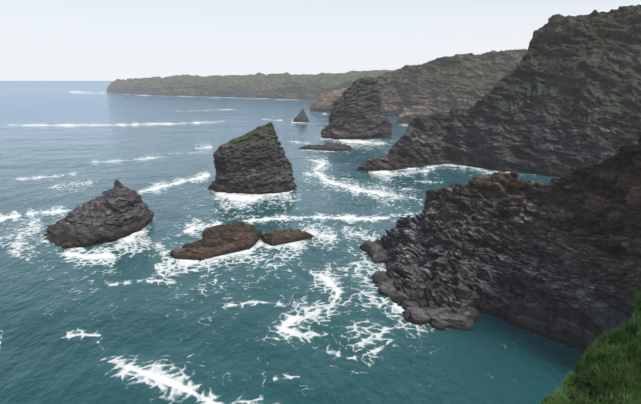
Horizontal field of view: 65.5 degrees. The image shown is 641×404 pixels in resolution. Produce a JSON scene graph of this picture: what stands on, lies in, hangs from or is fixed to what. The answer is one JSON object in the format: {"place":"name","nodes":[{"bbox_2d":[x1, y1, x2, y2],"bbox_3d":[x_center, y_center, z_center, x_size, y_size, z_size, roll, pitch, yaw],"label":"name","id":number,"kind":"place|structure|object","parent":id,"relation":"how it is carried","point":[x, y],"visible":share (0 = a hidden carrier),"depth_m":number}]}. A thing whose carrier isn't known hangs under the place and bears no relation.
{"place":"outdoors","nodes":[
{"label":"outdoors","id":0,"kind":"place"},
{"bbox_2d":[0,81,583,403],"bbox_3d":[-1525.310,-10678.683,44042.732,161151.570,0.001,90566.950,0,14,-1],"label":"sea","id":1,"kind":"structure","parent":0,"point":[143,316],"depth_m":143.32},
{"bbox_2d":[44,179,153,247],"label":"sea rock","id":2,"kind":"object","parent":1,"relation":"in","point":[119,210],"visible":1,"depth_m":183.44},
{"bbox_2d":[170,221,262,260],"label":"rock","id":3,"kind":"object","parent":1,"relation":"in","point":[221,239],"visible":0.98,"depth_m":167.86},
{"bbox_2d":[106,70,393,99],"bbox_3d":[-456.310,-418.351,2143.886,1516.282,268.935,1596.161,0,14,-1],"label":"headland rock","id":4,"kind":"object","parent":1,"relation":"in","point":[286,85],"visible":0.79,"depth_m":1713.59},
{"bbox_2d":[208,122,296,193],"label":"sea stack","id":5,"kind":"object","parent":1,"relation":"in","point":[256,161],"visible":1,"depth_m":255.33},
{"bbox_2d":[260,229,313,245],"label":"rock","id":6,"kind":"object","parent":1,"relation":"in","point":[279,237],"visible":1,"depth_m":177.92},
{"bbox_2d":[293,109,308,121],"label":"sea stack","id":7,"kind":"object","parent":1,"relation":"in","point":[301,116],"visible":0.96,"depth_m":692.22},
{"bbox_2d":[299,142,351,151],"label":"rock","id":8,"kind":"object","parent":1,"relation":"in","point":[336,147],"visible":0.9,"depth_m":411.50},
{"bbox_2d":[309,77,376,111],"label":"cliff","id":9,"kind":"structure","parent":1,"relation":"in","point":[324,100],"depth_m":940.31},
{"bbox_2d":[321,77,392,139],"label":"sea stack","id":10,"kind":"object","parent":1,"relation":"in","point":[356,111],"visible":1,"depth_m":493.98},
{"bbox_2d":[397,105,433,122],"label":"rock","id":11,"kind":"object","parent":1,"relation":"in","point":[408,114],"visible":0.62,"depth_m":672.36},
{"bbox_2d":[359,239,479,330],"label":"boulders","id":12,"kind":"object","parent":1,"relation":"in","point":[464,318],"visible":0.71,"depth_m":121.05},
{"bbox_2d":[375,49,526,116],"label":"cliff rock","id":13,"kind":"object","parent":1,"relation":"in","point":[449,83],"visible":0.67,"depth_m":758.49},
{"bbox_2d":[356,4,640,176],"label":"headland rock","id":14,"kind":"object","parent":1,"relation":"in","point":[563,99],"visible":0.96,"depth_m":310.23},
{"bbox_2d":[379,134,640,352],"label":"cliff","id":15,"kind":"structure","parent":1,"relation":"in","point":[557,260],"depth_m":121.63},
{"bbox_2d":[0,0,640,80],"label":"sky","id":16,"kind":"structure","parent":0,"point":[41,40]},
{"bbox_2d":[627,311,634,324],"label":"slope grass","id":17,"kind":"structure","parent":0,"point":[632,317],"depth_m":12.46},
{"bbox_2d":[536,289,640,403],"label":"grass tufts","id":18,"kind":"object","parent":17,"relation":"on","point":[608,365],"depth_m":11.47}
]}

